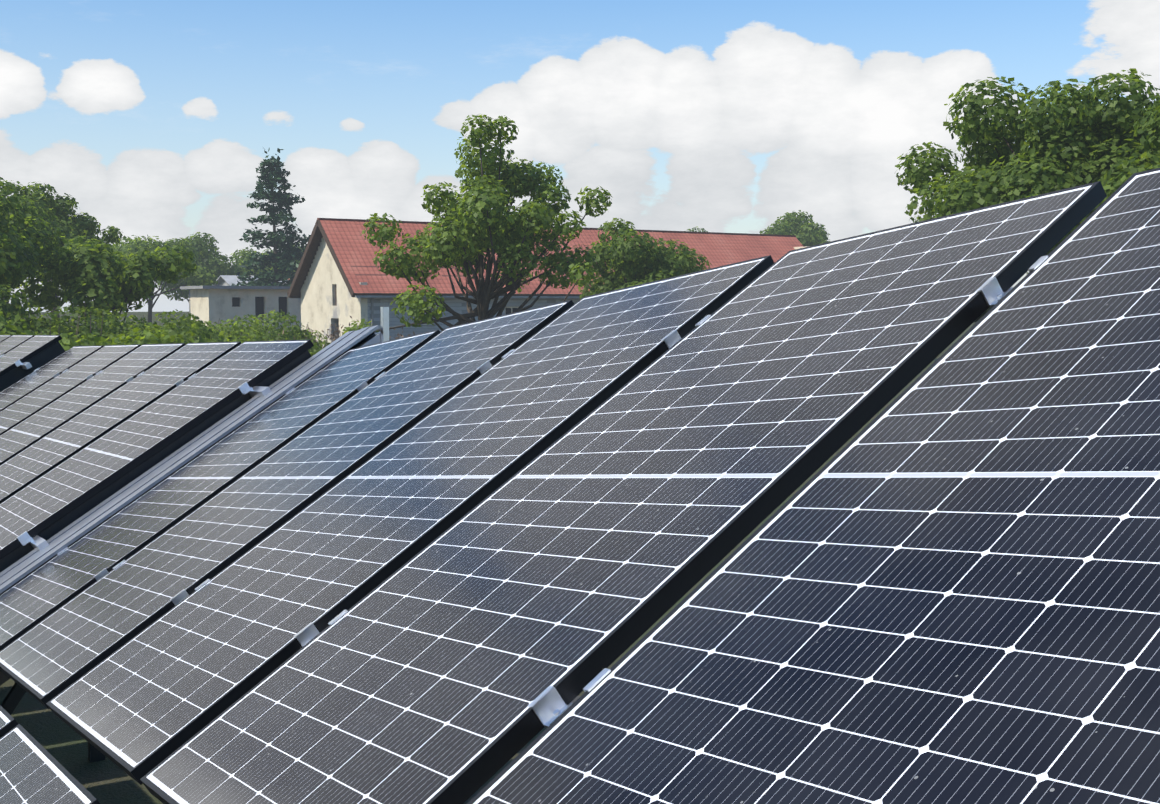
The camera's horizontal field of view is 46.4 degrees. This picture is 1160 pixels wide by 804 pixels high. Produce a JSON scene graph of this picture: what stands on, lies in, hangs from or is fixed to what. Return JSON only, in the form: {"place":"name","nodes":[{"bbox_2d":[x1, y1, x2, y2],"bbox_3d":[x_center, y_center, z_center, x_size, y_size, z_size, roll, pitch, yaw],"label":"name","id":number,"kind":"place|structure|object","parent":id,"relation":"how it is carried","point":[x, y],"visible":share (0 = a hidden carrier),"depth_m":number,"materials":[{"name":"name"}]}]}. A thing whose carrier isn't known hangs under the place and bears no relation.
{"place":"outdoors","nodes":[
{"label":"outdoors","id":0,"kind":"place"},
{"bbox_2d":[0,312,975,803],"bbox_3d":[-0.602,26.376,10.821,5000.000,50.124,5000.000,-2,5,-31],"label":"ground","id":1,"kind":"structure","parent":0,"point":[106,780],"depth_m":9.83,"materials":[{"name":"green plant"}]},
{"bbox_2d":[0,311,37,334],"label":"shrub","id":2,"kind":"object","parent":1,"relation":"on","point":[10,326],"visible":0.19,"depth_m":32.64,"materials":[{"name":"green plant"}]},
{"bbox_2d":[0,335,65,391],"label":"solar table","id":3,"kind":"object","parent":1,"relation":"on","point":[22,356],"visible":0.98,"depth_m":12.10,"materials":[{"name":"black glass"}]},
{"bbox_2d":[0,330,66,350],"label":"shrub","id":4,"kind":"object","parent":1,"relation":"on","point":[18,332],"depth_m":31.97,"materials":[{"name":"green plant"}]},
{"bbox_2d":[0,177,67,290],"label":"tree","id":5,"kind":"object","parent":1,"relation":"on","point":[19,250],"visible":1,"depth_m":44.91,"materials":[{"name":"green plant"}]},
{"bbox_2d":[0,195,73,289],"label":"tree","id":6,"kind":"object","parent":1,"relation":"on","point":[34,208],"visible":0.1,"depth_m":54.63,"materials":[{"name":"green plant"}]},
{"bbox_2d":[0,180,122,319],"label":"poplar tree","id":7,"kind":"object","parent":1,"relation":"on","point":[81,225],"visible":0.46,"depth_m":66.26,"materials":[{"name":"green plant"}]},
{"bbox_2d":[0,284,123,340],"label":"shrub","id":8,"kind":"object","parent":1,"relation":"on","point":[13,308],"visible":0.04,"depth_m":41.68,"materials":[{"name":"green plant"}]},
{"bbox_2d":[7,315,133,347],"bbox_3d":[-13.865,-0.491,35.280,6.033,3.581,4.367,2,4,21],"label":"shrub","id":9,"kind":"object","parent":1,"relation":"on","point":[73,342],"visible":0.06,"depth_m":34.07,"materials":[{"name":"green plant"}]},
{"bbox_2d":[25,310,136,345],"bbox_3d":[-15.015,-1.089,41.447,5.106,3.996,3.020,2,5,24],"label":"shrub","id":10,"kind":"object","parent":1,"relation":"on","point":[38,323],"visible":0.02,"depth_m":41.20,"materials":[{"name":"green plant"}]},
{"bbox_2d":[60,235,119,301],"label":"tree","id":11,"kind":"object","parent":1,"relation":"on","point":[102,246],"visible":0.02,"depth_m":131.49,"materials":[{"name":"green plant"}]},
{"bbox_2d":[15,235,196,338],"bbox_3d":[-17.088,-2.848,48.924,5.453,6.461,5.307,3,5,36],"label":"tree","id":12,"kind":"object","parent":1,"relation":"on","point":[92,270],"visible":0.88,"depth_m":47.50,"materials":[{"name":"green plant"}]},
{"bbox_2d":[59,324,195,350],"bbox_3d":[-11.599,-0.305,34.120,4.279,3.332,5.436,0,4,4],"label":"shrub","id":13,"kind":"object","parent":1,"relation":"on","point":[145,337],"visible":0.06,"depth_m":33.57,"materials":[{"name":"green plant"}]},
{"bbox_2d":[81,309,220,342],"bbox_3d":[-15.104,-1.238,45.636,5.423,3.789,5.627,2,4,22],"label":"shrub","id":14,"kind":"object","parent":1,"relation":"on","point":[127,325],"visible":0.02,"depth_m":45.27,"materials":[{"name":"green plant"}]},
{"bbox_2d":[0,340,313,762],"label":"solar table","id":15,"kind":"object","parent":1,"relation":"on","point":[84,430],"visible":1,"depth_m":7.56,"materials":[{"name":"black glass"}]},
{"bbox_2d":[111,234,217,322],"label":"tree","id":16,"kind":"object","parent":1,"relation":"on","point":[130,247],"visible":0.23,"depth_m":103.69,"materials":[{"name":"green plant"}]},
{"bbox_2d":[108,320,226,344],"bbox_3d":[-11.148,-0.629,38.105,5.538,3.426,4.661,-2,5,-31],"label":"shrub","id":17,"kind":"object","parent":1,"relation":"on","point":[200,334],"visible":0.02,"depth_m":38.48,"materials":[{"name":"green plant"}]},
{"bbox_2d":[157,232,244,301],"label":"tree","id":18,"kind":"object","parent":1,"relation":"on","point":[209,258],"visible":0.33,"depth_m":120.28,"materials":[{"name":"green plant"}]},
{"bbox_2d":[143,314,270,338],"bbox_3d":[-16.127,-2.012,57.988,4.932,3.489,5.806,2,5,27],"label":"shrub","id":19,"kind":"object","parent":1,"relation":"on","point":[220,327],"visible":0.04,"depth_m":58.49,"materials":[{"name":"green plant"}]},
{"bbox_2d":[170,320,277,341],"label":"shrub","id":20,"kind":"object","parent":1,"relation":"on","point":[234,332],"visible":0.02,"depth_m":52.57,"materials":[{"name":"green plant"}]},
{"bbox_2d":[180,286,300,338],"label":"building","id":21,"kind":"structure","parent":1,"relation":"on","point":[216,304],"depth_m":88.96,"materials":[{"name":"paint"}]},
{"bbox_2d":[228,247,271,275],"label":"tree","id":22,"kind":"object","parent":1,"relation":"on","point":[242,259],"visible":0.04,"depth_m":128.79,"materials":[{"name":"green plant"}]},
{"bbox_2d":[213,273,291,285],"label":"house","id":23,"kind":"structure","parent":1,"relation":"on","point":[225,280],"depth_m":109.30,"materials":[{"name":"paint"}]},
{"bbox_2d":[198,332,321,355],"bbox_3d":[-10.420,-0.675,42.383,4.937,3.032,4.127,2,5,24],"label":"shrub","id":24,"kind":"object","parent":1,"relation":"on","point":[241,340],"visible":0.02,"depth_m":42.99,"materials":[{"name":"green plant"}]},
{"bbox_2d":[231,147,310,285],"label":"pine tree","id":25,"kind":"object","parent":1,"relation":"on","point":[281,256],"visible":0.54,"depth_m":101.09,"materials":[{"name":"green plant"}]},
{"bbox_2d":[248,242,304,270],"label":"tree","id":26,"kind":"object","parent":1,"relation":"on","point":[265,253],"visible":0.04,"depth_m":142.98,"materials":[{"name":"green plant"}]},
{"bbox_2d":[252,310,329,352],"bbox_3d":[-12.816,-2.127,58.246,4.593,3.750,3.551,1,4,14],"label":"shrub","id":27,"kind":"object","parent":1,"relation":"on","point":[295,332],"visible":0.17,"depth_m":57.55,"materials":[{"name":"green plant"}]},
{"bbox_2d":[302,323,345,349],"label":"dry weeds","id":28,"kind":"object","parent":1,"relation":"on","point":[334,335],"depth_m":59.26,"materials":[{"name":"green plant"}]},
{"bbox_2d":[323,316,357,339],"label":"dry weeds","id":29,"kind":"object","parent":1,"relation":"on","point":[338,331],"visible":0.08,"depth_m":60.22,"materials":[{"name":"green plant"}]},
{"bbox_2d":[389,327,414,338],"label":"dry weeds","id":30,"kind":"object","parent":1,"relation":"on","point":[400,335],"visible":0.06,"depth_m":59.13,"materials":[{"name":"green plant"}]},
{"bbox_2d":[342,114,612,334],"bbox_3d":[-3.094,-4.089,43.205,8.408,9.675,7.560,1,4,9],"label":"ash tree","id":31,"kind":"object","parent":1,"relation":"on","point":[471,235],"visible":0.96,"depth_m":41.52,"materials":[{"name":"green plant"}]},
{"bbox_2d":[288,218,808,347],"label":"house","id":32,"kind":"structure","parent":1,"relation":"on","point":[339,278],"depth_m":76.39,"materials":[{"name":"paint"}]},
{"bbox_2d":[0,168,1159,803],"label":"solar table","id":33,"kind":"object","parent":1,"relation":"on","point":[460,564],"visible":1,"depth_m":2.54,"materials":[{"name":"black glass"}]},
{"bbox_2d":[0,307,388,594],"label":"metal rail","id":34,"kind":"object","parent":33,"relation":"attached to","point":[19,570],"visible":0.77,"depth_m":6.45,"materials":[{"name":"grey metal"}]},
{"bbox_2d":[578,218,711,298],"bbox_3d":[2.715,-3.262,49.929,5.192,7.019,5.102,-2,5,-31],"label":"maple tree","id":35,"kind":"object","parent":1,"relation":"on","point":[626,259],"visible":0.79,"depth_m":48.87,"materials":[{"name":"green plant"}]},
{"bbox_2d":[687,227,707,231],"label":"tree","id":36,"kind":"object","parent":1,"relation":"on","point":[694,229],"visible":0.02,"depth_m":167.66,"materials":[{"name":"green plant"}]},
{"bbox_2d":[759,210,830,246],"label":"tree","id":37,"kind":"object","parent":1,"relation":"on","point":[804,230],"visible":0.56,"depth_m":120.71,"materials":[{"name":"green plant"}]},
{"bbox_2d":[894,68,1159,273],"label":"tree","id":38,"kind":"object","parent":1,"relation":"on","point":[1112,146],"visible":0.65,"depth_m":31.99,"materials":[{"name":"green plant"}]},
{"bbox_2d":[0,0,1159,311],"label":"sky","id":39,"kind":"structure","parent":0,"point":[159,118],"materials":[{"name":"blue"}]}
]}

